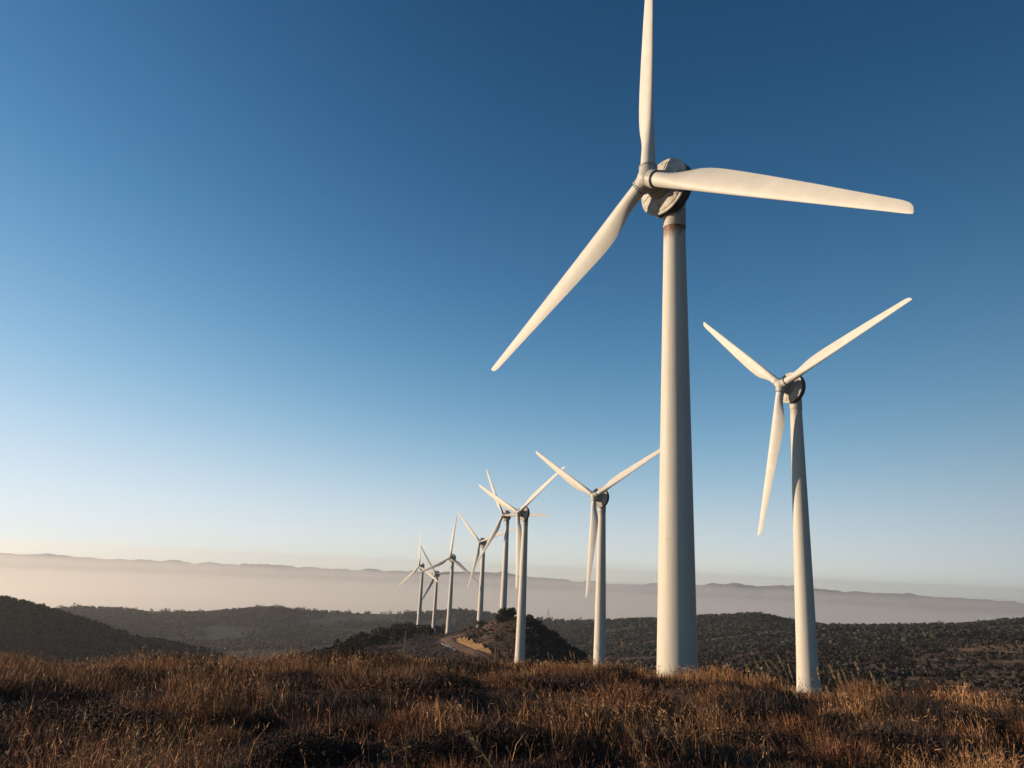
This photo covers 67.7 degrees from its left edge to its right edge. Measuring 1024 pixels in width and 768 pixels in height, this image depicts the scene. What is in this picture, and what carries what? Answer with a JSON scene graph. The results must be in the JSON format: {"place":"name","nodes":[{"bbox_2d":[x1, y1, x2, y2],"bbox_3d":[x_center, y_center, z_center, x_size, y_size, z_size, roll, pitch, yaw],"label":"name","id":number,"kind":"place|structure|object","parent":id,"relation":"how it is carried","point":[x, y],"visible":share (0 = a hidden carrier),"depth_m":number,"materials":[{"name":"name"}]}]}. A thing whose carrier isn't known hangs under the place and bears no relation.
{"place":"outdoors","nodes":[
{"label":"outdoors","id":0,"kind":"place"},
{"bbox_2d":[440,634,495,662],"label":"dirt road","id":1,"kind":"structure","parent":0,"point":[450,641],"depth_m":326.74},
{"bbox_2d":[457,636,494,654],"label":"earth bank","id":2,"kind":"structure","parent":0,"point":[467,641],"depth_m":325.15,"materials":[{"name":"beige soil"}]},
{"bbox_2d":[0,553,1023,767],"bbox_3d":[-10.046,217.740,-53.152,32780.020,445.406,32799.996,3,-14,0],"label":"ground","id":3,"kind":"structure","parent":0,"point":[55,581],"depth_m":8824.86,"materials":[{"name":"brown plant"}]},
{"bbox_2d":[0,721,27,758],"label":"heath tussock","id":4,"kind":"object","parent":3,"relation":"on","point":[1,743],"visible":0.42,"depth_m":7.75,"materials":[{"name":"brown plant"}]},
{"bbox_2d":[0,673,37,697],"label":"heath tussock","id":5,"kind":"object","parent":3,"relation":"on","point":[12,685],"visible":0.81,"depth_m":13.60,"materials":[{"name":"brown plant"}]},
{"bbox_2d":[0,741,64,767],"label":"heath tussock","id":6,"kind":"object","parent":3,"relation":"on","point":[18,759],"visible":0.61,"depth_m":6.59,"materials":[{"name":"brown plant"}]},
{"bbox_2d":[0,700,84,736],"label":"heather shrub","id":7,"kind":"object","parent":3,"relation":"on","point":[41,711],"visible":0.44,"depth_m":9.92,"materials":[{"name":"brown plant"}]},
{"bbox_2d":[22,676,74,691],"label":"heather shrub","id":8,"kind":"object","parent":3,"relation":"on","point":[50,684],"visible":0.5,"depth_m":14.51,"materials":[{"name":"brown plant"}]},
{"bbox_2d":[26,724,108,749],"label":"heath tussock","id":9,"kind":"object","parent":3,"relation":"on","point":[63,735],"visible":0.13,"depth_m":8.61,"materials":[{"name":"brown plant"}]},
{"bbox_2d":[22,680,123,711],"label":"heath tussock","id":10,"kind":"object","parent":3,"relation":"on","point":[52,696],"visible":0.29,"depth_m":11.44,"materials":[{"name":"brown plant"}]},
{"bbox_2d":[62,671,118,686],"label":"heather shrub","id":11,"kind":"object","parent":3,"relation":"on","point":[77,679],"visible":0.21,"depth_m":15.26,"materials":[{"name":"brown plant"}]},
{"bbox_2d":[59,698,157,744],"bbox_3d":[-4.939,4.152,9.413,1.444,0.552,0.856,-2,-15,20],"label":"heather shrub","id":12,"kind":"object","parent":3,"relation":"on","point":[101,718],"visible":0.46,"depth_m":9.34,"materials":[{"name":"brown plant"}]},
{"bbox_2d":[72,661,161,684],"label":"heath tussock","id":13,"kind":"object","parent":3,"relation":"on","point":[126,671],"visible":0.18,"depth_m":16.46,"materials":[{"name":"brown plant"}]},
{"bbox_2d":[0,595,237,667],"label":"woodland","id":14,"kind":"object","parent":3,"relation":"on","point":[36,627],"visible":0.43,"depth_m":676.32,"materials":[{"name":"green plant"}]},
{"bbox_2d":[140,651,214,667],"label":"heath tussock","id":15,"kind":"object","parent":3,"relation":"on","point":[164,656],"visible":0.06,"depth_m":22.52,"materials":[{"name":"brown plant"}]},
{"bbox_2d":[124,706,233,750],"bbox_3d":[-3.890,4.073,8.998,1.292,0.509,0.817,3,-14,0],"label":"heather shrub","id":16,"kind":"object","parent":3,"relation":"on","point":[140,722],"visible":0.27,"depth_m":8.88,"materials":[{"name":"brown plant"}]},
{"bbox_2d":[156,676,214,690],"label":"heath tussock","id":17,"kind":"object","parent":3,"relation":"on","point":[172,687],"visible":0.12,"depth_m":13.83,"materials":[{"name":"brown plant"}]},
{"bbox_2d":[144,697,262,748],"bbox_3d":[-3.621,4.066,9.065,1.122,0.749,1.394,-10,-19,42],"label":"heath tussock","id":18,"kind":"object","parent":3,"relation":"on","point":[210,715],"visible":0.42,"depth_m":8.95,"materials":[{"name":"brown plant"}]},
{"bbox_2d":[175,656,251,679],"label":"heath tussock","id":19,"kind":"object","parent":3,"relation":"on","point":[222,666],"visible":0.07,"depth_m":16.50,"materials":[{"name":"brown plant"}]},
{"bbox_2d":[180,721,255,749],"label":"heath tussock","id":20,"kind":"object","parent":3,"relation":"on","point":[232,734],"visible":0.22,"depth_m":7.95,"materials":[{"name":"brown plant"}]},
{"bbox_2d":[197,671,264,689],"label":"heath tussock","id":21,"kind":"object","parent":3,"relation":"on","point":[237,681],"visible":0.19,"depth_m":12.62,"materials":[{"name":"brown plant"}]},
{"bbox_2d":[187,706,284,740],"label":"heather shrub","id":22,"kind":"object","parent":3,"relation":"on","point":[265,719],"visible":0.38,"depth_m":9.15,"materials":[{"name":"brown plant"}]},
{"bbox_2d":[219,666,282,684],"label":"heath tussock","id":23,"kind":"object","parent":3,"relation":"on","point":[267,676],"visible":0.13,"depth_m":15.87,"materials":[{"name":"brown plant"}]},
{"bbox_2d":[53,605,543,650],"bbox_3d":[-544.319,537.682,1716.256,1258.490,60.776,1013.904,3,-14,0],"label":"woodland","id":24,"kind":"object","parent":3,"relation":"on","point":[130,617],"visible":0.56,"depth_m":1759.68,"materials":[{"name":"green plant"}]},
{"bbox_2d":[269,648,329,669],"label":"heath tussock","id":25,"kind":"object","parent":3,"relation":"on","point":[302,658],"visible":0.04,"depth_m":22.34,"materials":[{"name":"brown plant"}]},
{"bbox_2d":[269,673,330,691],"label":"heath tussock","id":26,"kind":"object","parent":3,"relation":"on","point":[301,680],"visible":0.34,"depth_m":13.08,"materials":[{"name":"brown plant"}]},
{"bbox_2d":[274,669,330,681],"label":"heather shrub","id":27,"kind":"object","parent":3,"relation":"on","point":[306,673],"visible":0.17,"depth_m":16.79,"materials":[{"name":"brown plant"}]},
{"bbox_2d":[252,725,362,767],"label":"heather shrub","id":28,"kind":"object","parent":3,"relation":"on","point":[290,743],"visible":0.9,"depth_m":7.30,"materials":[{"name":"brown plant"}]},
{"bbox_2d":[292,670,365,691],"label":"heath tussock","id":29,"kind":"object","parent":3,"relation":"on","point":[330,683],"visible":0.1,"depth_m":14.22,"materials":[{"name":"brown plant"}]},
{"bbox_2d":[296,691,374,716],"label":"heath tussock","id":30,"kind":"object","parent":3,"relation":"on","point":[334,703],"visible":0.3,"depth_m":9.87,"materials":[{"name":"brown plant"}]},
{"bbox_2d":[327,644,385,667],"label":"heath tussock","id":31,"kind":"object","parent":3,"relation":"on","point":[351,653],"visible":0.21,"depth_m":23.55,"materials":[{"name":"brown plant"}]},
{"bbox_2d":[338,713,378,736],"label":"heath tussock","id":32,"kind":"object","parent":3,"relation":"on","point":[354,726],"visible":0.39,"depth_m":8.79,"materials":[{"name":"brown plant"}]},
{"bbox_2d":[307,685,416,714],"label":"heath tussock","id":33,"kind":"object","parent":3,"relation":"on","point":[368,697],"visible":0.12,"depth_m":10.37,"materials":[{"name":"brown plant"}]},
{"bbox_2d":[331,701,403,738],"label":"heath tussock","id":34,"kind":"object","parent":3,"relation":"on","point":[365,713],"visible":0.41,"depth_m":8.98,"materials":[{"name":"brown plant"}]},
{"bbox_2d":[316,662,441,707],"bbox_3d":[-2.137,4.915,12.273,2.053,0.858,1.860,1,-14,7],"label":"heath tussock","id":35,"kind":"object","parent":3,"relation":"on","point":[369,680],"visible":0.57,"depth_m":12.16,"materials":[{"name":"brown plant"}]},
{"bbox_2d":[351,696,412,717],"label":"heath tussock","id":36,"kind":"object","parent":3,"relation":"on","point":[390,705],"visible":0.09,"depth_m":10.27,"materials":[{"name":"brown plant"}]},
{"bbox_2d":[358,648,422,669],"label":"heath tussock","id":37,"kind":"object","parent":3,"relation":"on","point":[400,658],"visible":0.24,"depth_m":22.34,"materials":[{"name":"brown plant"}]},
{"bbox_2d":[366,706,436,740],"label":"heath tussock","id":38,"kind":"object","parent":3,"relation":"on","point":[396,718],"visible":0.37,"depth_m":8.53,"materials":[{"name":"brown plant"}]},
{"bbox_2d":[379,659,446,676],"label":"heath tussock","id":39,"kind":"object","parent":3,"relation":"on","point":[421,667],"visible":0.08,"depth_m":19.03,"materials":[{"name":"brown plant"}]},
{"bbox_2d":[388,665,439,680],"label":"heath tussock","id":40,"kind":"object","parent":3,"relation":"on","point":[418,674],"visible":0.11,"depth_m":17.55,"materials":[{"name":"brown plant"}]},
{"bbox_2d":[399,532,437,624],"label":"wind turbine","id":41,"kind":"object","parent":3,"relation":"on","point":[421,566],"visible":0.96,"depth_m":581.72,"materials":[{"name":"paint"}]},
{"bbox_2d":[335,617,516,663],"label":"scrub","id":42,"kind":"object","parent":3,"relation":"on","point":[440,634],"visible":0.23,"depth_m":335.67,"materials":[{"name":"green plant"}]},
{"bbox_2d":[398,698,470,718],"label":"heath tussock","id":43,"kind":"object","parent":3,"relation":"on","point":[440,707],"visible":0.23,"depth_m":9.70,"materials":[{"name":"brown plant"}]},
{"bbox_2d":[395,729,487,766],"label":"heather shrub","id":44,"kind":"object","parent":3,"relation":"on","point":[441,744],"visible":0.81,"depth_m":7.26,"materials":[{"name":"brown plant"}]},
{"bbox_2d":[421,546,465,632],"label":"wind turbine","id":45,"kind":"object","parent":3,"relation":"on","point":[436,574],"visible":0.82,"depth_m":598.45,"materials":[{"name":"paint"}]},
{"bbox_2d":[414,748,480,767],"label":"heath tussock","id":46,"kind":"object","parent":3,"relation":"on","point":[445,765],"visible":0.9,"depth_m":6.99,"materials":[{"name":"brown plant"}]},
{"bbox_2d":[417,517,478,633],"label":"wind turbine","id":47,"kind":"object","parent":3,"relation":"on","point":[451,558],"visible":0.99,"depth_m":487.82,"materials":[{"name":"paint"}]},
{"bbox_2d":[420,670,484,691],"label":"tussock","id":48,"kind":"object","parent":3,"relation":"on","point":[443,676],"visible":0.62,"depth_m":13.40,"materials":[{"name":"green plant"}]},
{"bbox_2d":[429,650,490,676],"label":"heath tussock","id":49,"kind":"object","parent":3,"relation":"on","point":[456,662],"visible":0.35,"depth_m":21.56,"materials":[{"name":"brown plant"}]},
{"bbox_2d":[458,512,515,626],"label":"wind turbine","id":50,"kind":"object","parent":3,"relation":"on","point":[482,542],"visible":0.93,"depth_m":431.27,"materials":[{"name":"paint"}]},
{"bbox_2d":[453,713,537,756],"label":"heath tussock","id":51,"kind":"object","parent":3,"relation":"on","point":[493,724],"visible":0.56,"depth_m":7.88,"materials":[{"name":"brown plant"}]},
{"bbox_2d":[473,658,520,674],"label":"heath tussock","id":52,"kind":"object","parent":3,"relation":"on","point":[499,666],"visible":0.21,"depth_m":22.45,"materials":[{"name":"brown plant"}]},
{"bbox_2d":[494,607,516,622],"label":"oak tree","id":53,"kind":"object","parent":3,"relation":"on","point":[504,614],"visible":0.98,"depth_m":349.68,"materials":[{"name":"green plant"}]},
{"bbox_2d":[476,665,541,690],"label":"heath tussock","id":54,"kind":"object","parent":3,"relation":"on","point":[522,679],"visible":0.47,"depth_m":17.70,"materials":[{"name":"brown plant"}]},
{"bbox_2d":[0,642,1023,767],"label":"grass","id":55,"kind":"structure","parent":3,"relation":"on","point":[10,666],"depth_m":9.92,"materials":[{"name":"brown plant"}]},
{"bbox_2d":[477,470,547,608],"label":"wind turbine","id":56,"kind":"object","parent":3,"relation":"on","point":[506,516],"visible":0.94,"depth_m":365.94,"materials":[{"name":"paint"}]},
{"bbox_2d":[480,724,554,753],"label":"heather shrub","id":57,"kind":"object","parent":3,"relation":"on","point":[533,742],"visible":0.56,"depth_m":7.88,"materials":[{"name":"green plant"}]},
{"bbox_2d":[479,466,564,664],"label":"wind turbine","id":58,"kind":"object","parent":3,"relation":"on","point":[522,513],"visible":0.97,"depth_m":265.29,"materials":[{"name":"paint"}]},
{"bbox_2d":[479,691,567,726],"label":"heath tussock","id":59,"kind":"object","parent":3,"relation":"on","point":[510,707],"visible":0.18,"depth_m":9.10,"materials":[{"name":"brown plant"}]},
{"bbox_2d":[488,670,567,695],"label":"heath tussock","id":60,"kind":"object","parent":3,"relation":"on","point":[543,685],"visible":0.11,"depth_m":17.80,"materials":[{"name":"brown plant"}]},
{"bbox_2d":[525,614,589,667],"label":"scrub","id":61,"kind":"object","parent":3,"relation":"on","point":[541,641],"visible":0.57,"depth_m":298.66,"materials":[{"name":"green plant"}]},
{"bbox_2d":[537,661,581,677],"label":"heath tussock","id":62,"kind":"object","parent":3,"relation":"on","point":[550,669],"visible":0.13,"depth_m":21.97,"materials":[{"name":"brown plant"}]},
{"bbox_2d":[515,689,619,732],"bbox_3d":[0.584,3.849,8.822,1.335,0.601,1.212,-3,-15,21],"label":"heath tussock","id":63,"kind":"object","parent":3,"relation":"on","point":[565,712],"visible":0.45,"depth_m":8.72,"materials":[{"name":"brown plant"}]},
{"bbox_2d":[534,671,612,696],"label":"heath tussock","id":64,"kind":"object","parent":3,"relation":"on","point":[563,680],"visible":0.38,"depth_m":17.98,"materials":[{"name":"brown plant"}]},
{"bbox_2d":[553,665,619,686],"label":"heath tussock","id":65,"kind":"object","parent":3,"relation":"on","point":[596,673],"visible":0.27,"depth_m":19.90,"materials":[{"name":"brown plant"}]},
{"bbox_2d":[536,449,659,666],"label":"wind turbine","id":66,"kind":"object","parent":3,"relation":"on","point":[599,496],"visible":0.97,"depth_m":200.78,"materials":[{"name":"paint"}]},
{"bbox_2d":[600,662,642,681],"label":"heath tussock","id":67,"kind":"object","parent":3,"relation":"on","point":[625,669],"visible":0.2,"depth_m":20.87,"materials":[{"name":"brown plant"}]},
{"bbox_2d":[567,678,678,715],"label":"heath tussock","id":68,"kind":"object","parent":3,"relation":"on","point":[644,696],"visible":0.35,"depth_m":13.67,"materials":[{"name":"brown plant"}]},
{"bbox_2d":[596,706,664,729],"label":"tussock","id":69,"kind":"object","parent":3,"relation":"on","point":[630,717],"visible":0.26,"depth_m":11.62,"materials":[{"name":"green plant"}]},
{"bbox_2d":[602,723,675,754],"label":"heath tussock","id":70,"kind":"object","parent":3,"relation":"on","point":[664,743],"visible":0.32,"depth_m":8.02,"materials":[{"name":"brown plant"}]},
{"bbox_2d":[642,706,702,729],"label":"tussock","id":71,"kind":"object","parent":3,"relation":"on","point":[667,714],"visible":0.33,"depth_m":12.73,"materials":[{"name":"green plant"}]},
{"bbox_2d":[664,698,733,728],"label":"heath tussock","id":72,"kind":"object","parent":3,"relation":"on","point":[711,711],"visible":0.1,"depth_m":13.32,"materials":[{"name":"brown plant"}]},
{"bbox_2d":[491,0,913,676],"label":"wind turbine","id":73,"kind":"object","parent":3,"relation":"on","point":[663,190],"visible":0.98,"depth_m":64.52,"materials":[{"name":"paint"}]},
{"bbox_2d":[690,682,765,706],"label":"heath tussock","id":74,"kind":"object","parent":3,"relation":"on","point":[713,690],"visible":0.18,"depth_m":16.42,"materials":[{"name":"brown plant"}]},
{"bbox_2d":[711,679,754,692],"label":"heather shrub","id":75,"kind":"object","parent":3,"relation":"on","point":[733,684],"visible":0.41,"depth_m":18.47,"materials":[{"name":"brown plant"}]},
{"bbox_2d":[700,684,811,724],"bbox_3d":[4.757,6.413,15.090,2.290,0.971,1.933,2,-14,4],"label":"heath tussock","id":76,"kind":"object","parent":3,"relation":"on","point":[732,697],"visible":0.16,"depth_m":15.06,"materials":[{"name":"brown plant"}]},
{"bbox_2d":[709,692,803,726],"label":"heath tussock","id":77,"kind":"object","parent":3,"relation":"on","point":[759,710],"visible":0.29,"depth_m":14.12,"materials":[{"name":"brown plant"}]},
{"bbox_2d":[713,723,802,755],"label":"heather shrub","id":78,"kind":"object","parent":3,"relation":"on","point":[775,741],"visible":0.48,"depth_m":11.02,"materials":[{"name":"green plant"}]},
{"bbox_2d":[542,612,1023,655],"bbox_3d":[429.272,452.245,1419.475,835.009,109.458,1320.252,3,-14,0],"label":"woodland","id":79,"kind":"object","parent":3,"relation":"on","point":[761,629],"visible":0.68,"depth_m":1164.81,"materials":[{"name":"green plant"}]},
{"bbox_2d":[758,743,811,765],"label":"heath tussock","id":80,"kind":"object","parent":3,"relation":"on","point":[778,754],"visible":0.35,"depth_m":9.02,"materials":[{"name":"brown plant"}]},
{"bbox_2d":[755,709,851,751],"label":"heath tussock","id":81,"kind":"object","parent":3,"relation":"on","point":[798,723],"visible":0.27,"depth_m":12.23,"materials":[{"name":"brown plant"}]},
{"bbox_2d":[588,634,1023,701],"bbox_3d":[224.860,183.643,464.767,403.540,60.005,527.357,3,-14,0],"label":"scrub","id":82,"kind":"object","parent":3,"relation":"on","point":[895,656],"visible":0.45,"depth_m":401.40,"materials":[{"name":"green plant"}]},
{"bbox_2d":[703,298,911,695],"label":"wind turbine","id":83,"kind":"object","parent":3,"relation":"on","point":[790,388],"visible":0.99,"depth_m":128.43,"materials":[{"name":"paint"}]},
{"bbox_2d":[769,723,886,761],"bbox_3d":[4.546,5.564,11.313,2.019,0.977,1.610,7,-15,-19],"label":"heath tussock","id":84,"kind":"object","parent":3,"relation":"on","point":[816,741],"visible":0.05,"depth_m":11.33,"materials":[{"name":"brown plant"}]},
{"bbox_2d":[771,724,892,764],"bbox_3d":[4.689,5.677,11.694,2.228,0.881,2.054,2,-14,2],"label":"heath tussock","id":85,"kind":"object","parent":3,"relation":"on","point":[834,741],"visible":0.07,"depth_m":11.69,"materials":[{"name":"brown plant"}]},
{"bbox_2d":[774,733,898,767],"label":"heath tussock","id":86,"kind":"object","parent":3,"relation":"on","point":[843,754],"visible":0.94,"depth_m":8.74,"materials":[{"name":"brown plant"}]},
{"bbox_2d":[830,675,901,698],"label":"heath tussock","id":87,"kind":"object","parent":3,"relation":"on","point":[868,687],"visible":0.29,"depth_m":22.44,"materials":[{"name":"brown plant"}]},
{"bbox_2d":[837,721,954,765],"bbox_3d":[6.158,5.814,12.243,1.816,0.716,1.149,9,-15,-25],"label":"heather shrub","id":88,"kind":"object","parent":3,"relation":"on","point":[895,737],"visible":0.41,"depth_m":12.15,"materials":[{"name":"brown plant"}]},
{"bbox_2d":[855,734,941,767],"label":"heath tussock","id":89,"kind":"object","parent":3,"relation":"on","point":[897,758],"visible":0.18,"depth_m":11.60,"materials":[{"name":"brown plant"}]},
{"bbox_2d":[839,715,958,748],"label":"heath tussock","id":90,"kind":"object","parent":3,"relation":"on","point":[902,728],"visible":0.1,"depth_m":13.35,"materials":[{"name":"brown plant"}]},
{"bbox_2d":[856,689,950,722],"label":"heath tussock","id":91,"kind":"object","parent":3,"relation":"on","point":[891,699],"visible":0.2,"depth_m":16.42,"materials":[{"name":"brown plant"}]},
{"bbox_2d":[884,714,948,733],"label":"heath tussock","id":92,"kind":"object","parent":3,"relation":"on","point":[918,722],"visible":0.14,"depth_m":14.26,"materials":[{"name":"brown plant"}]},
{"bbox_2d":[883,741,964,767],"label":"heath tussock","id":93,"kind":"object","parent":3,"relation":"on","point":[934,756],"visible":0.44,"depth_m":11.60,"materials":[{"name":"brown plant"}]},
{"bbox_2d":[895,692,958,709],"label":"heather shrub","id":94,"kind":"object","parent":3,"relation":"on","point":[926,698],"visible":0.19,"depth_m":17.34,"materials":[{"name":"brown plant"}]},
{"bbox_2d":[869,697,987,730],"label":"heath tussock","id":95,"kind":"object","parent":3,"relation":"on","point":[900,708],"visible":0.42,"depth_m":14.82,"materials":[{"name":"brown plant"}]},
{"bbox_2d":[902,678,971,696],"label":"heath tussock","id":96,"kind":"object","parent":3,"relation":"on","point":[929,686],"visible":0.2,"depth_m":20.18,"materials":[{"name":"brown plant"}]},
{"bbox_2d":[898,737,1023,767],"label":"heath tussock","id":97,"kind":"object","parent":3,"relation":"on","point":[973,753],"visible":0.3,"depth_m":11.88,"materials":[{"name":"brown plant"}]},
{"bbox_2d":[934,702,1003,723],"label":"heather shrub","id":98,"kind":"object","parent":3,"relation":"on","point":[966,713],"visible":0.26,"depth_m":15.88,"materials":[{"name":"brown plant"}]},
{"bbox_2d":[965,684,1023,710],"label":"heath tussock","id":99,"kind":"object","parent":3,"relation":"on","point":[1004,695],"visible":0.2,"depth_m":20.78,"materials":[{"name":"brown plant"}]},
{"bbox_2d":[966,700,1023,738],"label":"heath tussock","id":100,"kind":"object","parent":3,"relation":"on","point":[1000,719],"visible":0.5,"depth_m":14.98,"materials":[{"name":"brown plant"}]},
{"bbox_2d":[1005,717,1023,743],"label":"heath tussock","id":101,"kind":"object","parent":3,"relation":"on","point":[1020,726],"visible":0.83,"depth_m":14.35,"materials":[{"name":"brown plant"}]},
{"bbox_2d":[0,0,1023,603],"label":"sky","id":102,"kind":"structure","parent":0,"point":[267,267],"materials":[{"name":"blue"}]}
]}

